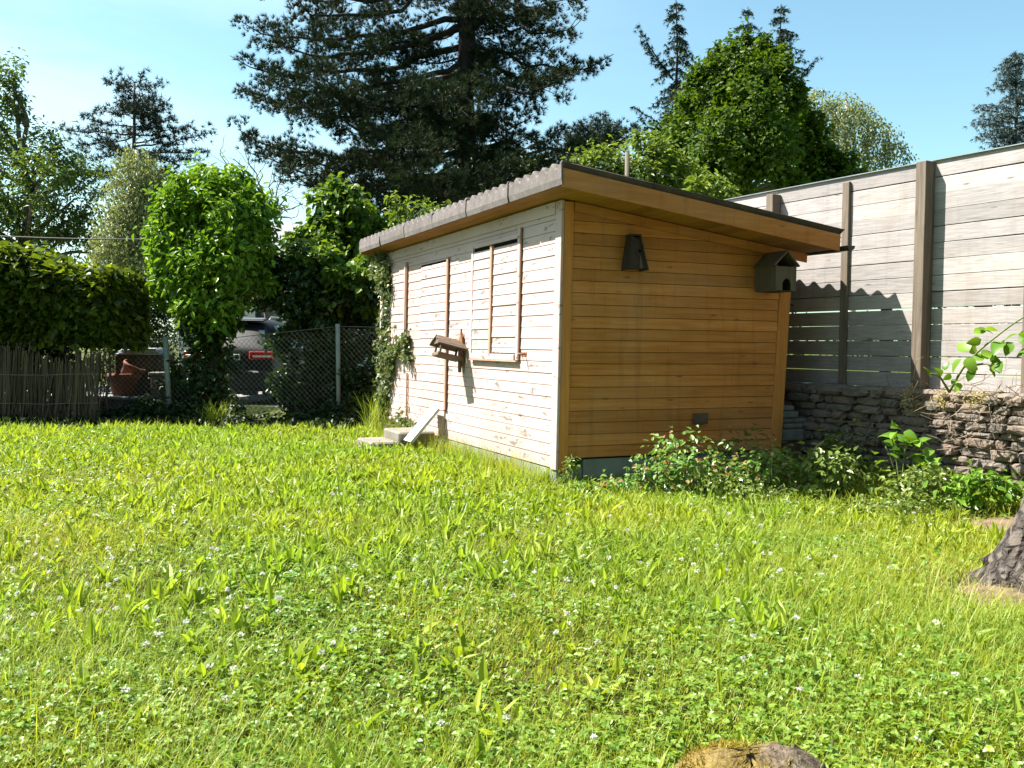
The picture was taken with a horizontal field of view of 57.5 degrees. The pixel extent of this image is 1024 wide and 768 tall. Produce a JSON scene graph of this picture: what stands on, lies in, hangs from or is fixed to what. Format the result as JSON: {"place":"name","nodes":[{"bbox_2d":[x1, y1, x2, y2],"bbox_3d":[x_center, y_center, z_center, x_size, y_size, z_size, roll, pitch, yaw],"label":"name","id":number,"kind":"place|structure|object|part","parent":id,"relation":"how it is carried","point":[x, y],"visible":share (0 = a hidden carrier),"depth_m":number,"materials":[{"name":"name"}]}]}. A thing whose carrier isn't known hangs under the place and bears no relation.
{"place":"outdoors","nodes":[
{"label":"outdoors","id":0,"kind":"place"},
{"bbox_2d":[0,235,143,239],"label":"overhead cable","id":1,"kind":"object","parent":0,"point":[69,238],"visible":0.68,"depth_m":18.89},
{"bbox_2d":[27,385,331,406],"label":"street","id":2,"kind":"structure","parent":0,"point":[260,397],"depth_m":20.62,"materials":[{"name":"grey asphalt"}]},
{"bbox_2d":[184,317,315,401],"bbox_3d":[-5.438,-0.564,20.355,2.236,1.743,4.463,1,2,3],"label":"parked car","id":3,"kind":"object","parent":2,"relation":"on","point":[257,326],"visible":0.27,"depth_m":18.20,"materials":[{"name":"black paint"}]},
{"bbox_3d":[-5.529,-0.971,18.525,1.400,0.423,0.408,1,2,3],"label":"rear window","id":4,"kind":"part","parent":3,"relation":"part of","materials":[{"name":"black glass"}]},
{"bbox_3d":[-4.686,-0.991,19.935,0.290,0.495,2.100,1,2,3],"label":"side window","id":5,"kind":"part","parent":3,"relation":"part of","materials":[{"name":"grey glass"}]},
{"bbox_2d":[209,135,321,396],"bbox_3d":[-5.403,-2.592,20.995,2.639,5.783,1.814,1,2,0],"label":"bare tree","id":6,"kind":"object","parent":2,"relation":"on","point":[266,315],"visible":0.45,"depth_m":20.89,"materials":[{"name":"green plant"}]},
{"bbox_2d":[177,222,374,373],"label":"house","id":7,"kind":"structure","parent":0,"point":[287,227],"depth_m":34.98,"materials":[{"name":"grey tile"}]},
{"bbox_2d":[255,304,281,322],"bbox_3d":[-9.104,-2.512,34.914,1.000,1.400,0.027,1,2,0],"label":"window","id":8,"kind":"structure","parent":7,"relation":"in","point":[259,314],"depth_m":34.90,"materials":[{"name":"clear glass"}]},
{"bbox_2d":[0,344,1023,767],"bbox_3d":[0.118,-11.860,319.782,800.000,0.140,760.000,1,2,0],"label":"ground","id":9,"kind":"structure","parent":0,"point":[372,606],"depth_m":3.70,"materials":[{"name":"green plant"}]},
{"bbox_2d":[0,341,109,418],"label":"reed mat","id":10,"kind":"object","parent":9,"relation":"on","point":[74,395],"visible":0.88,"depth_m":13.50,"materials":[{"name":"wicker"}]},
{"bbox_2d":[0,47,115,379],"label":"walnut tree","id":11,"kind":"object","parent":9,"relation":"on","point":[24,218],"visible":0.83,"depth_m":23.57,"materials":[{"name":"green plant"}]},
{"bbox_2d":[0,240,154,417],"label":"vine hedge","id":12,"kind":"object","parent":9,"relation":"on","point":[78,305],"visible":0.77,"depth_m":13.56,"materials":[{"name":"green plant"}]},
{"bbox_2d":[93,394,148,416],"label":"stone plinth","id":13,"kind":"structure","parent":9,"relation":"on","point":[115,400],"depth_m":14.68,"materials":[{"name":"stone"}]},
{"bbox_2d":[107,373,141,395],"bbox_3d":[-6.220,0.007,14.965,0.530,0.354,0.530,1,2,0],"label":"terracotta pot","id":14,"kind":"object","parent":13,"relation":"on","point":[128,382],"visible":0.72,"depth_m":14.79,"materials":[{"name":"orange ceramic"}]},
{"bbox_2d":[121,359,146,374],"bbox_3d":[-6.075,-0.213,14.976,0.396,0.369,0.370,1,2,0],"label":"terracotta pot","id":15,"kind":"object","parent":14,"relation":"in","point":[132,371],"visible":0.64,"depth_m":14.83,"materials":[{"name":"orange ceramic"}]},
{"bbox_2d":[79,143,181,343],"bbox_3d":[-8.243,-2.456,20.400,2.450,5.580,1.982,1,2,0],"label":"weeping birch","id":16,"kind":"object","parent":9,"relation":"on","point":[134,213],"visible":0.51,"depth_m":20.01,"materials":[{"name":"green plant"}]},
{"bbox_2d":[53,65,217,203],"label":"scots pine","id":17,"kind":"object","parent":9,"relation":"on","point":[140,110],"visible":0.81,"depth_m":44.26,"materials":[{"name":"green plant"}]},
{"bbox_2d":[115,354,174,397],"bbox_3d":[-6.035,0.015,15.366,0.760,1.000,0.600,1,2,0],"label":"garden box","id":18,"kind":"object","parent":9,"relation":"on","point":[145,359],"visible":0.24,"depth_m":15.05,"materials":[{"name":"brown wood"}]},
{"bbox_2d":[116,348,171,354],"bbox_3d":[-6.040,-0.539,15.333,0.700,0.107,0.613,1,2,0],"label":"folded cover","id":19,"kind":"object","parent":18,"relation":"on","point":[149,353],"visible":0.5,"depth_m":15.05,"materials":[{"name":"grey fabric"}]},
{"bbox_2d":[92,292,206,396],"bbox_3d":[-6.377,-0.636,16.963,1.577,2.154,2.612,1,2,0],"label":"clipped hedge","id":20,"kind":"object","parent":9,"relation":"on","point":[161,316],"visible":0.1,"depth_m":15.80,"materials":[{"name":"green plant"}]},
{"bbox_2d":[121,393,180,417],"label":"shrub","id":21,"kind":"object","parent":9,"relation":"on","point":[158,400],"visible":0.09,"depth_m":14.53,"materials":[{"name":"green plant"}]},
{"bbox_2d":[148,372,182,407],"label":"brick pier","id":22,"kind":"structure","parent":9,"relation":"on","point":[158,379],"depth_m":14.77,"materials":[{"name":"brick"}]},
{"bbox_2d":[2,415,359,430],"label":"fence foot grass","id":23,"kind":"structure","parent":9,"relation":"on","point":[180,422],"depth_m":12.92,"materials":[{"name":"green plant"}]},
{"bbox_2d":[0,394,375,431],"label":"ground cover","id":24,"kind":"object","parent":9,"relation":"on","point":[316,417],"visible":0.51,"depth_m":13.59,"materials":[{"name":"green plant"}]},
{"bbox_2d":[147,357,247,417],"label":"shrub","id":25,"kind":"object","parent":9,"relation":"on","point":[185,395],"visible":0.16,"depth_m":14.81,"materials":[{"name":"green plant"}]},
{"bbox_2d":[162,302,247,409],"bbox_3d":[-4.752,-0.297,14.375,1.269,1.936,0.916,1,2,0],"label":"ivy thicket","id":26,"kind":"object","parent":9,"relation":"on","point":[199,382],"visible":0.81,"depth_m":14.28,"materials":[{"name":"green plant"}]},
{"bbox_2d":[126,151,288,412],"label":"leafy column","id":27,"kind":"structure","parent":9,"relation":"on","point":[228,271],"depth_m":14.02,"materials":[{"name":"green plant"}]},
{"bbox_2d":[192,398,233,427],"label":"grass tuft","id":28,"kind":"object","parent":9,"relation":"on","point":[210,414],"visible":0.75,"depth_m":13.29,"materials":[{"name":"green plant"}]},
{"bbox_2d":[76,324,378,416],"bbox_3d":[-4.318,-0.132,14.359,4.740,1.614,0.186,1,2,0],"label":"chain link fence","id":29,"kind":"object","parent":9,"relation":"on","point":[166,368],"visible":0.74,"depth_m":14.33,"materials":[{"name":"metal"}]},
{"bbox_2d":[264,356,344,417],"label":"shrub","id":30,"kind":"object","parent":9,"relation":"on","point":[292,394],"visible":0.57,"depth_m":14.56,"materials":[{"name":"green plant"}]},
{"bbox_2d":[244,237,379,417],"bbox_3d":[-3.043,-0.829,15.015,2.649,3.055,1.716,1,2,0],"label":"dark shrub","id":31,"kind":"object","parent":9,"relation":"on","point":[312,313],"visible":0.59,"depth_m":14.67,"materials":[{"name":"green plant"}]},
{"bbox_2d":[281,171,403,342],"bbox_3d":[-2.823,-1.450,15.346,2.200,4.217,2.083,1,2,0],"label":"lilac bush","id":32,"kind":"object","parent":9,"relation":"on","point":[339,224],"visible":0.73,"depth_m":15.37,"materials":[{"name":"green plant"}]},
{"bbox_2d":[324,345,378,415],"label":"shrub","id":33,"kind":"object","parent":9,"relation":"on","point":[359,374],"visible":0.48,"depth_m":14.30,"materials":[{"name":"green plant"}]},
{"bbox_2d":[349,391,391,431],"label":"grass tuft","id":34,"kind":"object","parent":9,"relation":"on","point":[374,416],"visible":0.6,"depth_m":12.56,"materials":[{"name":"green plant"}]},
{"bbox_2d":[357,437,398,449],"bbox_3d":[-1.558,0.725,10.819,0.330,0.160,0.640,0,3,-24],"label":"stone step","id":35,"kind":"object","parent":9,"relation":"on","point":[375,440],"visible":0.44,"depth_m":10.72,"materials":[{"name":"concrete"}]},
{"bbox_2d":[384,427,434,448],"bbox_3d":[-1.220,0.670,11.032,0.440,0.260,0.640,0,3,-24],"label":"stone step","id":36,"kind":"object","parent":9,"relation":"on","point":[399,435],"visible":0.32,"depth_m":10.79,"materials":[{"name":"concrete"}]},
{"bbox_2d":[383,190,451,229],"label":"sprig shrub","id":37,"kind":"object","parent":9,"relation":"on","point":[424,205],"visible":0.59,"depth_m":14.86,"materials":[{"name":"green plant"}]},
{"bbox_2d":[226,0,649,217],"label":"black pine","id":38,"kind":"object","parent":9,"relation":"on","point":[444,116],"visible":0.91,"depth_m":26.93,"materials":[{"name":"green plant"}]},
{"bbox_2d":[370,410,537,477],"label":"dry tall grass","id":39,"kind":"structure","parent":9,"relation":"on","point":[515,461],"depth_m":9.49,"materials":[{"name":"plant"}]},
{"bbox_2d":[354,418,555,485],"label":"tall grass","id":40,"kind":"structure","parent":9,"relation":"on","point":[457,445],"depth_m":9.14,"materials":[{"name":"green plant"}]},
{"bbox_2d":[377,133,591,225],"bbox_3d":[-0.832,-3.321,25.810,7.807,7.182,3.814,1,2,0],"label":"evergreen shrub","id":41,"kind":"object","parent":9,"relation":"on","point":[534,163],"visible":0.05,"depth_m":25.43,"materials":[{"name":"green plant"}]},
{"bbox_2d":[0,425,1019,741],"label":"white clover flowers","id":42,"kind":"object","parent":9,"relation":"on","point":[592,581],"visible":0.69,"depth_m":4.36,"materials":[{"name":"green plant"}]},
{"bbox_2d":[0,423,1023,767],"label":"clover","id":43,"kind":"object","parent":9,"relation":"on","point":[832,751],"visible":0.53,"depth_m":3.34,"materials":[{"name":"green plant"}]},
{"bbox_2d":[0,419,1023,767],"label":"plantain leaves","id":44,"kind":"object","parent":9,"relation":"on","point":[304,479],"visible":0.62,"depth_m":5.89,"materials":[{"name":"green plant"}]},
{"bbox_2d":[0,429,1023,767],"bbox_3d":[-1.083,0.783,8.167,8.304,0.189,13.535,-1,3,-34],"label":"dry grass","id":45,"kind":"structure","parent":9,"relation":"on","point":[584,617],"depth_m":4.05,"materials":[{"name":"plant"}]},
{"bbox_2d":[19,305,1020,359],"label":"distant wood","id":46,"kind":"object","parent":9,"relation":"on","point":[788,340],"depth_m":60.26,"materials":[{"name":"green plant"}]},
{"bbox_2d":[558,455,580,486],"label":"leafy weed","id":47,"kind":"object","parent":9,"relation":"on","point":[570,464],"visible":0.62,"depth_m":7.86,"materials":[{"name":"green plant"}]},
{"bbox_2d":[557,475,607,496],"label":"rose bush","id":48,"kind":"object","parent":9,"relation":"on","point":[579,485],"visible":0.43,"depth_m":7.50,"materials":[{"name":"green plant"}]},
{"bbox_2d":[555,109,630,162],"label":"round pine","id":49,"kind":"object","parent":9,"relation":"on","point":[583,129],"visible":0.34,"depth_m":50.60,"materials":[{"name":"green plant"}]},
{"bbox_2d":[359,160,854,486],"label":"garden shed","id":50,"kind":"structure","parent":9,"relation":"on","point":[614,368],"depth_m":8.51,"materials":[{"name":"brown wood"}]},
{"bbox_2d":[366,250,416,431],"bbox_3d":[-1.636,-0.553,12.339,0.286,2.576,2.251,0,3,-22],"label":"ivy","id":51,"kind":"object","parent":50,"relation":"attached to","point":[382,278],"visible":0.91,"depth_m":12.51,"materials":[{"name":"green plant"}]},
{"bbox_2d":[404,407,439,443],"bbox_3d":[-1.023,0.464,10.584,0.349,0.391,0.260,0,3,-24],"label":"leaning slab","id":52,"kind":"object","parent":50,"relation":"attached to","point":[421,425],"depth_m":10.53,"materials":[{"name":"grey concrete"}]},
{"bbox_2d":[418,257,448,435],"bbox_3d":[-0.926,-0.429,10.921,0.048,2.030,0.980,0,3,-24],"label":"door","id":53,"kind":"structure","parent":50,"relation":"in","point":[434,395],"depth_m":10.88,"materials":[{"name":"white wood"}]},
{"bbox_2d":[429,329,466,372],"bbox_3d":[-0.676,-0.358,9.976,0.349,0.470,0.290,0,3,-24],"label":"bird feeder","id":54,"kind":"object","parent":50,"relation":"attached to","point":[440,342],"visible":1,"depth_m":9.95,"materials":[{"name":"brown wood"}]},
{"bbox_2d":[516,352,526,358],"bbox_3d":[0.068,-0.263,8.594,0.105,0.062,0.120,0,3,-24],"label":"window hook","id":55,"kind":"object","parent":50,"relation":"attached to","point":[523,354],"depth_m":8.57,"materials":[{"name":"metal"}]},
{"bbox_2d":[621,234,648,270],"bbox_3d":[1.073,-1.147,8.128,0.195,0.312,0.145,0,3,-24],"label":"nest box","id":56,"kind":"object","parent":50,"relation":"attached to","point":[634,256],"visible":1,"depth_m":8.11,"materials":[{"name":"grey wood"}]},
{"bbox_2d":[753,250,799,292],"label":"bird house","id":57,"kind":"structure","parent":50,"relation":"attached to","point":[775,272],"depth_m":8.56,"materials":[{"name":"grey wood"}]},
{"bbox_2d":[595,466,675,493],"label":"rose bush","id":58,"kind":"object","parent":9,"relation":"on","point":[629,481],"visible":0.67,"depth_m":7.47,"materials":[{"name":"green plant"}]},
{"bbox_2d":[603,152,684,179],"bbox_3d":[1.471,-1.324,13.543,2.350,3.973,0.440,1,2,0],"label":"line post","id":59,"kind":"object","parent":9,"relation":"on","point":[627,157],"visible":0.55,"depth_m":13.27,"materials":[{"name":"grey wood"}]},
{"bbox_2d":[560,126,738,195],"bbox_3d":[2.442,-1.917,16.459,3.254,5.152,1.615,1,2,0],"label":"pale shrub","id":60,"kind":"object","parent":9,"relation":"on","point":[661,158],"visible":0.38,"depth_m":16.15,"materials":[{"name":"green plant"}]},
{"bbox_2d":[630,0,694,161],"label":"spruce","id":61,"kind":"object","parent":9,"relation":"on","point":[679,29],"visible":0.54,"depth_m":39.34,"materials":[{"name":"green plant"}]},
{"bbox_2d":[625,425,772,497],"bbox_3d":[1.500,0.632,7.436,1.204,0.629,0.764,1,2,0],"label":"rose bush","id":62,"kind":"object","parent":9,"relation":"on","point":[669,467],"visible":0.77,"depth_m":7.43,"materials":[{"name":"green plant"}]},
{"bbox_2d":[682,168,741,199],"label":"laurel shrub","id":63,"kind":"object","parent":9,"relation":"on","point":[716,181],"visible":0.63,"depth_m":12.70,"materials":[{"name":"green plant"}]},
{"bbox_2d":[728,9,762,185],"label":"spruce","id":64,"kind":"object","parent":9,"relation":"on","point":[748,13],"visible":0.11,"depth_m":45.29,"materials":[{"name":"green plant"}]},
{"bbox_2d":[673,737,825,767],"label":"mossy stump","id":65,"kind":"object","parent":9,"relation":"on","point":[772,754],"visible":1,"depth_m":2.44,"materials":[{"name":"brown wood"}]},
{"bbox_2d":[695,423,808,480],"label":"shade plant","id":66,"kind":"object","parent":9,"relation":"on","point":[762,465],"visible":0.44,"depth_m":8.24,"materials":[{"name":"green plant"}]},
{"bbox_2d":[663,470,850,505],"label":"leafy weed","id":67,"kind":"object","parent":9,"relation":"on","point":[752,485],"visible":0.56,"depth_m":7.18,"materials":[{"name":"green plant"}]},
{"bbox_2d":[712,438,813,493],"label":"rose bush","id":68,"kind":"object","parent":9,"relation":"on","point":[778,468],"visible":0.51,"depth_m":7.39,"materials":[{"name":"green plant"}]},
{"bbox_2d":[771,452,773,490],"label":"seed stalk","id":69,"kind":"object","parent":9,"relation":"on","point":[772,454],"visible":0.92,"depth_m":7.27,"materials":[{"name":"green plant"}]},
{"bbox_2d":[777,453,807,461],"bbox_3d":[2.832,0.767,9.427,0.500,0.155,0.340,0,2,-20],"label":"stacked slab","id":70,"kind":"object","parent":9,"relation":"on","point":[797,456],"depth_m":9.25,"materials":[{"name":"brown stone"}]},
{"bbox_2d":[781,440,805,453],"bbox_3d":[2.812,0.622,9.426,0.460,0.125,0.300,0,3,-25],"label":"stacked slab","id":71,"kind":"object","parent":70,"relation":"on","point":[795,446],"depth_m":9.25,"materials":[{"name":"brown stone"}]},
{"bbox_2d":[782,428,806,440],"bbox_3d":[2.790,0.498,9.388,0.440,0.115,0.300,0,3,-24],"label":"stacked slab","id":72,"kind":"object","parent":71,"relation":"on","point":[792,434],"depth_m":9.22,"materials":[{"name":"grey concrete"}]},
{"bbox_2d":[782,423,802,428],"bbox_3d":[2.782,0.411,9.381,0.400,0.050,0.300,-1,3,-27],"label":"stacked slab","id":73,"kind":"object","parent":72,"relation":"on","point":[791,425],"depth_m":9.22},
{"bbox_2d":[783,417,806,422],"bbox_3d":[2.785,0.357,9.412,0.420,0.045,0.300,0,2,-19],"label":"stacked slab","id":74,"kind":"object","parent":73,"relation":"on","point":[793,420],"depth_m":9.26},
{"bbox_2d":[783,411,797,417],"bbox_3d":[2.703,0.299,9.341,0.200,0.065,0.260,-1,3,-26],"label":"stacked slab","id":75,"kind":"object","parent":74,"relation":"on","point":[790,414],"depth_m":9.22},
{"bbox_2d":[783,405,793,410],"bbox_3d":[2.679,0.236,9.339,0.180,0.050,0.240,0,3,-23],"label":"stacked slab","id":76,"kind":"object","parent":75,"relation":"on","point":[788,407],"depth_m":9.24,"materials":[{"name":"grey stone"}]},
{"bbox_2d":[768,4,826,99],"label":"spruce","id":77,"kind":"object","parent":9,"relation":"on","point":[782,37],"visible":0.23,"depth_m":43.30,"materials":[{"name":"green plant"}]},
{"bbox_2d":[806,441,823,478],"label":"seed stalk","id":78,"kind":"object","parent":9,"relation":"on","point":[820,443],"visible":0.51,"depth_m":7.40,"materials":[{"name":"green plant"}]},
{"bbox_2d":[788,441,890,498],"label":"leafy weed","id":79,"kind":"object","parent":9,"relation":"on","point":[821,461],"visible":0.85,"depth_m":7.28,"materials":[{"name":"green plant"}]},
{"bbox_2d":[794,449,888,485],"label":"shade plant","id":80,"kind":"object","parent":9,"relation":"on","point":[862,467],"visible":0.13,"depth_m":7.97,"materials":[{"name":"green plant"}]},
{"bbox_2d":[812,418,881,474],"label":"shade plant","id":81,"kind":"object","parent":9,"relation":"on","point":[829,440],"visible":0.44,"depth_m":8.38,"materials":[{"name":"green plant"}]},
{"bbox_2d":[810,487,981,527],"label":"leafy weed","id":82,"kind":"object","parent":9,"relation":"on","point":[911,503],"visible":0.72,"depth_m":6.67,"materials":[{"name":"green plant"}]},
{"bbox_2d":[784,381,1023,495],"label":"retaining wall","id":83,"kind":"structure","parent":9,"relation":"on","point":[817,405],"depth_m":8.18,"materials":[{"name":"stone"}]},
{"bbox_2d":[724,143,1023,393],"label":"board fence","id":84,"kind":"object","parent":83,"relation":"on","point":[924,237],"visible":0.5,"depth_m":8.36,"materials":[{"name":"grey wood"}]},
{"bbox_2d":[841,358,1023,482],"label":"dry brush","id":85,"kind":"object","parent":83,"relation":"on","point":[944,403],"visible":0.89,"depth_m":7.79,"materials":[{"name":"brown plant"}]},
{"bbox_2d":[871,420,948,496],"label":"broad leaf plant","id":86,"kind":"object","parent":9,"relation":"on","point":[908,437],"visible":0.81,"depth_m":7.27,"materials":[{"name":"green plant"}]},
{"bbox_2d":[864,458,968,511],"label":"leafy weed","id":87,"kind":"object","parent":9,"relation":"on","point":[907,480],"visible":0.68,"depth_m":6.96,"materials":[{"name":"green plant"}]},
{"bbox_2d":[922,460,1023,517],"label":"leafy weed","id":88,"kind":"object","parent":9,"relation":"on","point":[1009,490],"visible":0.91,"depth_m":6.69,"materials":[{"name":"green plant"}]},
{"bbox_2d":[950,516,1014,535],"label":"bare earth","id":89,"kind":"structure","parent":9,"relation":"on","point":[999,520],"depth_m":6.40,"materials":[{"name":"brown soil"}]},
{"bbox_2d":[955,584,1023,607],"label":"bare earth","id":90,"kind":"structure","parent":9,"relation":"on","point":[1019,595],"depth_m":4.53,"materials":[{"name":"beige soil"}]},
{"bbox_2d":[963,50,1023,358],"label":"blue spruce","id":91,"kind":"object","parent":9,"relation":"on","point":[1015,133],"visible":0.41,"depth_m":29.44,"materials":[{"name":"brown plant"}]},
{"bbox_2d":[966,497,1023,592],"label":"old tree","id":92,"kind":"object","parent":9,"relation":"on","point":[1005,563],"visible":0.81,"depth_m":4.70,"materials":[{"name":"brown plant"}]},
{"bbox_2d":[0,0,1023,342],"label":"sky","id":93,"kind":"structure","parent":0,"point":[923,65],"materials":[{"name":"blue"}]},
{"bbox_2d":[804,375,1020,393],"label":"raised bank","id":94,"kind":"structure","parent":0,"point":[963,390],"depth_m":10.03,"materials":[{"name":"green plant"}]},
{"bbox_2d":[635,16,869,196],"bbox_3d":[5.695,-4.241,20.764,5.731,8.526,4.229,1,2,0],"label":"maple tree","id":95,"kind":"object","parent":94,"relation":"on","point":[756,120],"visible":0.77,"depth_m":20.22,"materials":[{"name":"green plant"}]},
{"bbox_2d":[795,87,919,355],"bbox_3d":[12.280,-5.648,33.816,5.484,9.995,3.339,1,2,0],"label":"weeping birch","id":96,"kind":"object","parent":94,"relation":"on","point":[847,118],"visible":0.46,"depth_m":33.23,"materials":[{"name":"green plant"}]},
{"bbox_2d":[923,316,1023,392],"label":"bramble","id":97,"kind":"object","parent":94,"relation":"on","point":[970,364],"visible":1,"depth_m":7.14,"materials":[{"name":"green plant"}]}
]}

